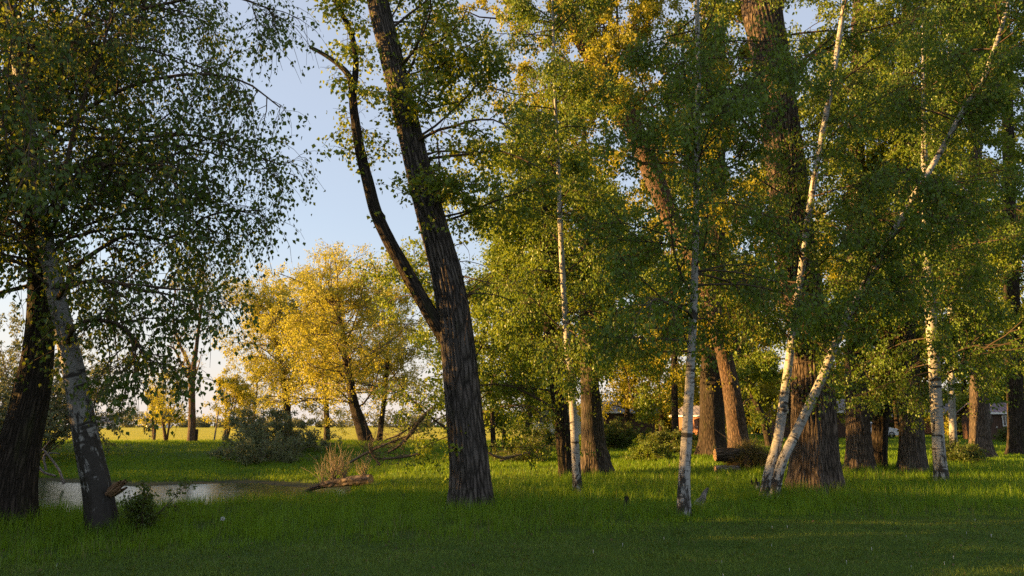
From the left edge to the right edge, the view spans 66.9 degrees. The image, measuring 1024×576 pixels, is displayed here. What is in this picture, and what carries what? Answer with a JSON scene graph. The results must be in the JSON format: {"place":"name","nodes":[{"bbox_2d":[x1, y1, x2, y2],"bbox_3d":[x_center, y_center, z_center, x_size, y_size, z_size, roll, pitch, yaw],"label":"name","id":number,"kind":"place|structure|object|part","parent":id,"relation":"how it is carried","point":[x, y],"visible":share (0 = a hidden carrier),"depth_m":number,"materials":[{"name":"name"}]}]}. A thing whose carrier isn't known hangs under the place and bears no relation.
{"place":"outdoors","nodes":[
{"label":"outdoors","id":0,"kind":"place"},
{"bbox_2d":[38,481,343,511],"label":"water","id":1,"kind":"structure","parent":0,"point":[54,490],"depth_m":30.61,"materials":[{"name":"grey liquid"}]},
{"bbox_2d":[39,437,768,481],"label":"bank grass","id":2,"kind":"structure","parent":0,"point":[178,442],"depth_m":42.06,"materials":[{"name":"green plant"}]},
{"bbox_2d":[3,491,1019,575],"bbox_3d":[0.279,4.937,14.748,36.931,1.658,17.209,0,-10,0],"label":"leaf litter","id":3,"kind":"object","parent":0,"point":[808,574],"visible":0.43,"depth_m":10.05,"materials":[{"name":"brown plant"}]},
{"bbox_2d":[0,426,1023,575],"bbox_3d":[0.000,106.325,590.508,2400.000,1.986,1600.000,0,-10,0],"label":"ground","id":4,"kind":"structure","parent":0,"point":[204,433],"depth_m":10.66,"materials":[{"name":"green plant"}]},
{"bbox_2d":[39,440,65,484],"bbox_3d":[-19.450,7.352,32.721,1.366,1.846,0.127,0,-10,0],"label":"driftwood","id":5,"kind":"object","parent":4,"relation":"on","point":[56,466],"visible":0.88,"depth_m":32.66,"materials":[{"name":"grey wood"}]},
{"bbox_2d":[0,302,180,460],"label":"willow bush","id":6,"kind":"object","parent":4,"relation":"on","point":[57,409],"visible":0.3,"depth_m":46.13,"materials":[{"name":"green plant"}]},
{"bbox_2d":[0,0,211,524],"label":"alder tree","id":7,"kind":"object","parent":4,"relation":"on","point":[22,431],"visible":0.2,"depth_m":13.05,"materials":[{"name":"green plant"}]},
{"bbox_2d":[96,416,119,427],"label":"house","id":8,"kind":"structure","parent":4,"relation":"on","point":[104,426],"depth_m":390.74,"materials":[{"name":"grey tile"}]},
{"bbox_2d":[134,384,171,439],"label":"tree","id":9,"kind":"object","parent":4,"relation":"on","point":[150,421],"visible":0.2,"depth_m":76.67,"materials":[{"name":"yellow plant"}]},
{"bbox_2d":[116,476,197,532],"bbox_3d":[-5.438,3.358,11.827,1.025,0.954,0.732,0,-10,0],"label":"bush","id":10,"kind":"object","parent":4,"relation":"on","point":[142,506],"visible":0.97,"depth_m":11.72,"materials":[{"name":"green plant"}]},
{"bbox_2d":[147,416,171,427],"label":"house","id":11,"kind":"structure","parent":4,"relation":"on","point":[157,423],"depth_m":385.85,"materials":[{"name":"white tile"}]},
{"bbox_2d":[0,0,334,533],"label":"birch tree","id":12,"kind":"object","parent":4,"relation":"on","point":[24,144],"visible":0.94,"depth_m":12.21,"materials":[{"name":"green plant"}]},
{"bbox_2d":[145,366,196,440],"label":"tree","id":13,"kind":"object","parent":4,"relation":"on","point":[156,402],"visible":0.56,"depth_m":68.91,"materials":[{"name":"yellow plant"}]},
{"bbox_2d":[153,270,225,440],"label":"bare tree","id":14,"kind":"object","parent":4,"relation":"on","point":[191,424],"visible":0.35,"depth_m":65.33,"materials":[{"name":"brown plant"}]},
{"bbox_2d":[195,429,197,441],"bbox_3d":[-25.200,11.980,61.859,0.220,1.400,0.220,3,-10,-17],"label":"wooden post","id":15,"kind":"object","parent":4,"relation":"on","point":[196,434],"visible":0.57,"depth_m":61.80,"materials":[{"name":"brown wood"}]},
{"bbox_2d":[213,411,218,440],"bbox_3d":[-23.695,11.267,61.985,0.354,2.832,0.139,0,-10,0],"label":"wooden stake","id":16,"kind":"object","parent":4,"relation":"on","point":[216,425],"visible":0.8,"depth_m":61.98,"materials":[{"name":"brown wood"}]},
{"bbox_2d":[201,365,258,440],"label":"tree","id":17,"kind":"object","parent":4,"relation":"on","point":[235,388],"visible":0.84,"depth_m":66.70,"materials":[{"name":"yellow plant"}]},
{"bbox_2d":[235,365,270,427],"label":"tree","id":18,"kind":"object","parent":4,"relation":"on","point":[256,394],"visible":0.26,"depth_m":84.77,"materials":[{"name":"yellow plant"}]},
{"bbox_2d":[209,421,321,466],"bbox_3d":[-13.608,9.174,43.709,5.837,3.430,5.749,8,-12,-37],"label":"willow bush","id":19,"kind":"object","parent":4,"relation":"on","point":[274,450],"visible":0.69,"depth_m":42.27,"materials":[{"name":"green plant"}]},
{"bbox_2d":[205,394,345,458],"bbox_3d":[-14.874,9.243,48.211,7.722,5.474,7.735,10,-14,-44],"label":"willow bush","id":20,"kind":"object","parent":4,"relation":"on","point":[311,439],"visible":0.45,"depth_m":47.98,"materials":[{"name":"green plant"}]},
{"bbox_2d":[211,263,371,435],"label":"willow tree","id":21,"kind":"object","parent":4,"relation":"on","point":[280,373],"visible":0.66,"depth_m":68.58,"materials":[{"name":"yellow plant"}]},
{"bbox_2d":[61,408,524,427],"bbox_3d":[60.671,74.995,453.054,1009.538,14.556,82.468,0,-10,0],"label":"woodland","id":22,"kind":"object","parent":4,"relation":"on","point":[203,424],"visible":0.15,"depth_m":439.88,"materials":[{"name":"green plant"}]},
{"bbox_2d":[278,246,373,440],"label":"willow tree","id":23,"kind":"object","parent":4,"relation":"on","point":[325,274],"visible":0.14,"depth_m":75.82,"materials":[{"name":"yellow plant"}]},
{"bbox_2d":[301,438,373,490],"bbox_3d":[-6.744,7.001,30.358,3.374,2.192,1.740,-8,-13,38],"label":"willow log","id":24,"kind":"object","parent":4,"relation":"on","point":[342,480],"visible":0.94,"depth_m":30.27,"materials":[{"name":"brown wood"}]},
{"bbox_2d":[255,238,437,441],"bbox_3d":[-11.658,4.122,57.148,13.591,16.371,13.853,0,-10,0],"label":"willow tree","id":25,"kind":"object","parent":4,"relation":"on","point":[338,309],"visible":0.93,"depth_m":56.87,"materials":[{"name":"yellow plant"}]},
{"bbox_2d":[339,252,440,440],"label":"willow tree","id":26,"kind":"object","parent":4,"relation":"on","point":[385,370],"visible":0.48,"depth_m":72.05,"materials":[{"name":"yellow plant"}]},
{"bbox_2d":[349,405,440,472],"bbox_3d":[-4.051,5.264,27.047,3.174,2.384,2.070,2,-10,-10],"label":"fallen branch","id":27,"kind":"object","parent":4,"relation":"on","point":[404,438],"visible":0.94,"depth_m":26.97,"materials":[{"name":"brown plant"}]},
{"bbox_2d":[306,0,566,510],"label":"poplar tree","id":28,"kind":"object","parent":4,"relation":"on","point":[448,320],"visible":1,"depth_m":15.82,"materials":[{"name":"plant"}]},
{"bbox_2d":[342,214,560,488],"bbox_3d":[-2.093,2.546,27.005,7.499,10.316,8.179,0,-10,0],"label":"young tree","id":29,"kind":"object","parent":4,"relation":"on","point":[424,279],"visible":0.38,"depth_m":26.40,"materials":[{"name":"green plant"}]},
{"bbox_2d":[427,194,550,452],"bbox_3d":[-0.905,1.985,46.303,6.794,15.967,6.506,-5,-11,25],"label":"broadleaf tree","id":30,"kind":"object","parent":4,"relation":"on","point":[481,359],"visible":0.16,"depth_m":45.79,"materials":[{"name":"green plant"}]},
{"bbox_2d":[488,452,527,461],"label":"fallen branch","id":31,"kind":"object","parent":4,"relation":"on","point":[502,458],"visible":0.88,"depth_m":29.31,"materials":[{"name":"brown wood"}]},
{"bbox_2d":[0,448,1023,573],"bbox_3d":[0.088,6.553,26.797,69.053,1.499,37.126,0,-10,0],"label":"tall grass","id":32,"kind":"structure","parent":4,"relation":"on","point":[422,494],"depth_m":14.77,"materials":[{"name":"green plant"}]},
{"bbox_2d":[0,459,1023,565],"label":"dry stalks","id":33,"kind":"object","parent":4,"relation":"on","point":[506,507],"visible":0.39,"depth_m":13.64,"materials":[{"name":"beige plant"}]},
{"bbox_2d":[489,422,555,462],"bbox_3d":[0.605,8.245,39.002,4.517,2.949,4.343,0,-10,0],"label":"bush","id":34,"kind":"object","parent":4,"relation":"on","point":[515,451],"visible":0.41,"depth_m":38.41,"materials":[{"name":"green plant"}]},
{"bbox_2d":[484,191,579,435],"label":"broadleaf tree","id":35,"kind":"object","parent":4,"relation":"on","point":[530,413],"visible":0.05,"depth_m":56.97,"materials":[{"name":"green plant"}]},
{"bbox_2d":[520,423,555,445],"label":"bush","id":36,"kind":"object","parent":4,"relation":"on","point":[550,437],"visible":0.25,"depth_m":53.29,"materials":[{"name":"green plant"}]},
{"bbox_2d":[425,101,664,476],"bbox_3d":[1.593,0.259,25.703,6.368,12.672,8.001,-9,-13,40],"label":"elm tree","id":37,"kind":"object","parent":4,"relation":"on","point":[561,426],"visible":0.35,"depth_m":24.83,"materials":[{"name":"green plant"}]},
{"bbox_2d":[533,410,580,434],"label":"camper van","id":38,"kind":"object","parent":4,"relation":"on","point":[579,424],"visible":0.01,"depth_m":67.92,"materials":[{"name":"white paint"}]},
{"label":"window","id":39,"kind":"part","parent":38,"relation":"part of","materials":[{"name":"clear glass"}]},
{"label":"door","id":40,"kind":"part","parent":38,"relation":"part of","materials":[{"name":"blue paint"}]},
{"bbox_2d":[465,0,656,493],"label":"birch tree","id":41,"kind":"object","parent":4,"relation":"on","point":[553,71],"visible":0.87,"depth_m":18.33,"materials":[{"name":"green plant"}]},
{"bbox_2d":[518,199,623,422],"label":"broadleaf tree","id":42,"kind":"object","parent":4,"relation":"on","point":[606,392],"visible":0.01,"depth_m":67.64,"materials":[{"name":"green plant"}]},
{"bbox_2d":[466,70,691,475],"bbox_3d":[3.071,-0.497,32.029,9.127,16.669,7.938,-9,-14,43],"label":"elm tree","id":43,"kind":"object","parent":4,"relation":"on","point":[592,437],"visible":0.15,"depth_m":30.31,"materials":[{"name":"green plant"}]},
{"bbox_2d":[433,0,749,447],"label":"poplar tree","id":44,"kind":"object","parent":4,"relation":"on","point":[606,43],"visible":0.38,"depth_m":37.63,"materials":[{"name":"green plant"}]},
{"bbox_2d":[567,185,681,433],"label":"broadleaf tree","id":45,"kind":"object","parent":4,"relation":"on","point":[624,390],"visible":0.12,"depth_m":64.38,"materials":[{"name":"green plant"}]},
{"bbox_2d":[624,496,629,508],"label":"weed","id":46,"kind":"object","parent":4,"relation":"on","point":[626,499],"visible":0.36,"depth_m":15.05,"materials":[{"name":"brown plant"}]},
{"bbox_2d":[603,413,652,449],"bbox_3d":[6.760,9.215,48.907,4.648,2.606,4.074,0,-10,0],"label":"bush","id":47,"kind":"object","parent":4,"relation":"on","point":[613,438],"visible":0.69,"depth_m":48.16,"materials":[{"name":"green plant"}]},
{"bbox_2d":[602,401,656,433],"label":"wooden hut","id":48,"kind":"object","parent":4,"relation":"on","point":[615,412],"visible":0.1,"depth_m":75.10,"materials":[{"name":"white paint"}]},
{"bbox_2d":[622,413,630,427],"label":"door","id":49,"kind":"structure","parent":48,"relation":"in","point":[622,413],"depth_m":75.06,"materials":[{"name":"brown paint"}]},
{"bbox_2d":[620,438,677,461],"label":"bush","id":50,"kind":"object","parent":4,"relation":"on","point":[647,452],"visible":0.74,"depth_m":35.93,"materials":[{"name":"green plant"}]},
{"bbox_2d":[610,383,693,433],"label":"hazel thicket","id":51,"kind":"object","parent":4,"relation":"on","point":[667,424],"visible":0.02,"depth_m":91.80,"materials":[{"name":"green plant"}]},
{"bbox_2d":[629,278,699,435],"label":"broadleaf tree","id":52,"kind":"object","parent":4,"relation":"on","point":[660,416],"visible":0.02,"depth_m":86.47,"materials":[{"name":"green plant"}]},
{"bbox_2d":[636,419,697,453],"bbox_3d":[8.284,8.349,41.175,3.641,2.725,4.281,-4,-11,23],"label":"bush","id":53,"kind":"object","parent":4,"relation":"on","point":[674,438],"visible":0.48,"depth_m":40.82,"materials":[{"name":"green plant"}]},
{"bbox_2d":[655,215,701,428],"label":"broadleaf tree","id":54,"kind":"object","parent":4,"relation":"on","point":[697,403],"visible":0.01,"depth_m":90.75,"materials":[{"name":"green plant"}]},
{"bbox_2d":[621,112,737,433],"bbox_3d":[11.635,-1.641,56.491,8.956,26.197,9.201,4,-11,-21],"label":"elm tree","id":55,"kind":"object","parent":4,"relation":"on","point":[674,390],"visible":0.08,"depth_m":54.69,"materials":[{"name":"green plant"}]},
{"bbox_2d":[669,406,725,434],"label":"wooden hut","id":56,"kind":"object","parent":4,"relation":"on","point":[696,415],"visible":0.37,"depth_m":79.49,"materials":[{"name":"brown paint"}]},
{"bbox_2d":[693,418,698,434],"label":"door","id":57,"kind":"structure","parent":56,"relation":"in","point":[695,420],"depth_m":79.00,"materials":[{"name":"white paint"}]},
{"bbox_2d":[691,487,708,506],"bbox_3d":[3.726,4.244,15.409,0.454,0.533,0.301,0,-10,0],"label":"driftwood snag","id":58,"kind":"object","parent":4,"relation":"on","point":[704,493],"visible":0.35,"depth_m":15.41,"materials":[{"name":"grey wood"}]},
{"bbox_2d":[601,0,802,455],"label":"poplar tree","id":59,"kind":"object","parent":4,"relation":"on","point":[712,414],"visible":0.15,"depth_m":39.21,"materials":[{"name":"green plant"}]},
{"bbox_2d":[555,0,850,517],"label":"birch tree","id":60,"kind":"object","parent":4,"relation":"on","point":[746,98],"visible":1,"depth_m":14.19,"materials":[{"name":"green plant"}]},
{"bbox_2d":[693,383,760,432],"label":"hazel thicket","id":61,"kind":"object","parent":4,"relation":"on","point":[747,415],"visible":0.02,"depth_m":94.35,"materials":[{"name":"green plant"}]},
{"bbox_2d":[714,465,740,471],"bbox_3d":[7.857,6.642,28.337,0.921,0.325,0.313,1,-10,-6],"label":"split log","id":62,"kind":"object","parent":4,"relation":"on","point":[716,467],"visible":0.5,"depth_m":28.24,"materials":[{"name":"brown wood"}]},
{"bbox_2d":[670,169,789,438],"bbox_3d":[17.838,1.782,64.334,10.055,25.880,8.348,4,-11,-21],"label":"broadleaf tree","id":63,"kind":"object","parent":4,"relation":"on","point":[698,377],"visible":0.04,"depth_m":63.34,"materials":[{"name":"green plant"}]},
{"bbox_2d":[680,249,784,446],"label":"elm tree","id":64,"kind":"object","parent":4,"relation":"on","point":[748,372],"visible":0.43,"depth_m":50.58,"materials":[{"name":"green plant"}]},
{"bbox_2d":[708,424,770,471],"bbox_3d":[8.931,6.622,28.985,3.310,3.114,3.129,0,-10,0],"label":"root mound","id":65,"kind":"object","parent":4,"relation":"on","point":[758,457],"visible":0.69,"depth_m":28.60,"materials":[{"name":"green plant"}]},
{"bbox_2d":[713,448,753,461],"bbox_3d":[8.268,6.229,28.893,1.445,0.546,0.542,1,-10,-3],"label":"fallen log","id":66,"kind":"object","parent":65,"relation":"on","point":[725,456],"visible":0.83,"depth_m":28.67,"materials":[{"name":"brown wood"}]},
{"bbox_2d":[751,478,759,490],"bbox_3d":[5.595,4.597,17.724,0.214,0.493,0.186,0,-10,0],"label":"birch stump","id":67,"kind":"object","parent":4,"relation":"on","point":[756,483],"visible":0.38,"depth_m":17.69,"materials":[{"name":"grey wood"}]},
{"bbox_2d":[729,255,783,387],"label":"broadleaf tree","id":68,"kind":"object","parent":4,"relation":"on","point":[780,370],"visible":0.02,"depth_m":109.25,"materials":[{"name":"green plant"}]},
{"bbox_2d":[744,379,780,434],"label":"hazel thicket","id":69,"kind":"object","parent":4,"relation":"on","point":[757,433],"visible":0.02,"depth_m":98.88,"materials":[{"name":"green plant"}]},
{"bbox_2d":[624,0,929,493],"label":"poplar tree","id":70,"kind":"object","parent":4,"relation":"on","point":[815,455],"visible":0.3,"depth_m":19.20,"materials":[{"name":"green plant"}]},
{"bbox_2d":[738,162,845,433],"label":"broadleaf tree","id":71,"kind":"object","parent":4,"relation":"on","point":[768,390],"visible":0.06,"depth_m":60.24,"materials":[{"name":"green plant"}]},
{"bbox_2d":[593,526,991,575],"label":"daisies","id":72,"kind":"object","parent":4,"relation":"on","point":[846,560],"visible":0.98,"depth_m":9.81,"materials":[{"name":"white plant"}]},
{"bbox_2d":[763,399,845,437],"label":"wooden hut","id":73,"kind":"object","parent":4,"relation":"on","point":[841,430],"depth_m":71.12,"materials":[{"name":"white paint"}]},
{"bbox_2d":[664,0,947,495],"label":"birch tree","id":74,"kind":"object","parent":4,"relation":"on","point":[831,94],"visible":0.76,"depth_m":17.00,"materials":[{"name":"green plant"}]},
{"bbox_2d":[812,201,894,415],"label":"broadleaf tree","id":75,"kind":"object","parent":4,"relation":"on","point":[833,277],"visible":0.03,"depth_m":83.48,"materials":[{"name":"green plant"}]},
{"bbox_2d":[840,370,898,427],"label":"hazel thicket","id":76,"kind":"object","parent":4,"relation":"on","point":[871,416],"depth_m":98.78,"materials":[{"name":"green plant"}]},
{"bbox_2d":[870,422,898,437],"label":"parked car","id":77,"kind":"object","parent":4,"relation":"on","point":[894,432],"visible":0.14,"depth_m":70.93,"materials":[{"name":"white paint"}]},
{"bbox_2d":[787,0,984,472],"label":"poplar tree","id":78,"kind":"object","parent":4,"relation":"on","point":[859,451],"visible":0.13,"depth_m":26.88,"materials":[{"name":"green plant"}]},
{"bbox_2d":[768,0,1023,502],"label":"birch tree","id":79,"kind":"object","parent":4,"relation":"on","point":[981,104],"visible":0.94,"depth_m":16.78,"materials":[{"name":"green plant"}]},
{"bbox_2d":[835,321,959,436],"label":"broadleaf tree","id":80,"kind":"object","parent":4,"relation":"on","point":[896,420],"visible":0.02,"depth_m":82.12,"materials":[{"name":"green plant"}]},
{"bbox_2d":[828,57,1003,466],"bbox_3d":[14.460,-1.821,29.304,7.929,17.636,6.436,0,-10,0],"label":"poplar tree","id":81,"kind":"object","parent":4,"relation":"on","point":[880,429],"visible":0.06,"depth_m":27.49,"materials":[{"name":"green plant"}]},
{"bbox_2d":[809,0,1023,474],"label":"poplar tree","id":82,"kind":"object","parent":4,"relation":"on","point":[912,453],"visible":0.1,"depth_m":26.07,"materials":[{"name":"green plant"}]},
{"bbox_2d":[813,0,1023,483],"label":"birch tree","id":83,"kind":"object","parent":4,"relation":"on","point":[935,350],"visible":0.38,"depth_m":21.48,"materials":[{"name":"green plant"}]},
{"bbox_2d":[923,404,960,435],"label":"wooden hut","id":84,"kind":"object","parent":4,"relation":"on","point":[927,427],"visible":0.09,"depth_m":87.03,"materials":[{"name":"white paint"}]},
{"bbox_2d":[925,381,961,434],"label":"hazel thicket","id":85,"kind":"object","parent":4,"relation":"on","point":[946,386],"visible":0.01,"depth_m":96.57,"materials":[{"name":"green plant"}]},
{"bbox_2d":[915,27,991,443],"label":"birch tree","id":86,"kind":"object","parent":4,"relation":"on","point":[952,420],"depth_m":49.22,"materials":[{"name":"plant"}]},
{"bbox_2d":[929,434,990,463],"bbox_3d":[18.712,6.965,32.104,2.490,1.876,2.723,0,-10,0],"label":"bush","id":87,"kind":"object","parent":4,"relation":"on","point":[956,451],"visible":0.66,"depth_m":31.73,"materials":[{"name":"green plant"}]},
{"bbox_2d":[919,222,1005,436],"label":"broadleaf tree","id":88,"kind":"object","parent":4,"relation":"on","point":[963,396],"visible":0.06,"depth_m":69.08,"materials":[{"name":"green plant"}]},
{"bbox_2d":[915,0,1023,457],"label":"poplar tree","id":89,"kind":"object","parent":4,"relation":"on","point":[980,420],"visible":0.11,"depth_m":37.51,"materials":[{"name":"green plant"}]},
{"bbox_2d":[942,376,1004,431],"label":"hazel thicket","id":90,"kind":"object","parent":4,"relation":"on","point":[960,426],"visible":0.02,"depth_m":83.93,"materials":[{"name":"green plant"}]},
{"bbox_2d":[938,0,1023,454],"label":"poplar tree","id":91,"kind":"object","parent":4,"relation":"on","point":[1015,418],"visible":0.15,"depth_m":40.56,"materials":[{"name":"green plant"}]},
{"bbox_2d":[956,403,1006,439],"bbox_3d":[40.206,11.296,65.026,3.700,3.320,3.875,0,-10,0],"label":"wooden hut","id":92,"kind":"object","parent":4,"relation":"on","point":[999,417],"visible":0.32,"depth_m":63.66,"materials":[{"name":"white paint"}]},
{"bbox_2d":[991,416,998,439],"bbox_3d":[39.307,11.413,63.330,0.800,1.900,0.100,0,-10,0],"label":"door","id":93,"kind":"structure","parent":92,"relation":"in","point":[994,426],"depth_m":63.33,"materials":[{"name":"brown paint"}]},
{"bbox_2d":[1002,415,1006,425],"bbox_3d":[40.557,10.877,63.455,0.820,0.870,0.060,0,-10,0],"label":"window","id":94,"kind":"structure","parent":92,"relation":"in","point":[1004,417],"depth_m":63.46,"materials":[{"name":"white glass"}]},
{"bbox_2d":[992,426,1006,441],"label":"bush","id":95,"kind":"object","parent":4,"relation":"on","point":[1002,436],"visible":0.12,"depth_m":59.21,"materials":[{"name":"green plant"}]},
{"bbox_2d":[987,198,1023,402],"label":"broadleaf tree","id":96,"kind":"object","parent":4,"relation":"on","point":[1004,398],"visible":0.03,"depth_m":69.91,"materials":[{"name":"green plant"}]},
{"bbox_2d":[1001,197,1023,399],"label":"broadleaf tree","id":97,"kind":"object","parent":4,"relation":"on","point":[1022,268],"visible":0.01,"depth_m":45.46,"materials":[{"name":"green plant"}]},
{"bbox_2d":[0,0,1023,425],"label":"sky","id":98,"kind":"structure","parent":0,"point":[339,213],"materials":[{"name":"blue"}]},
{"bbox_2d":[549,435,1023,471],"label":"camp grass","id":99,"kind":"structure","parent":0,"point":[895,439],"depth_m":43.35,"materials":[{"name":"green plant"}]}
]}

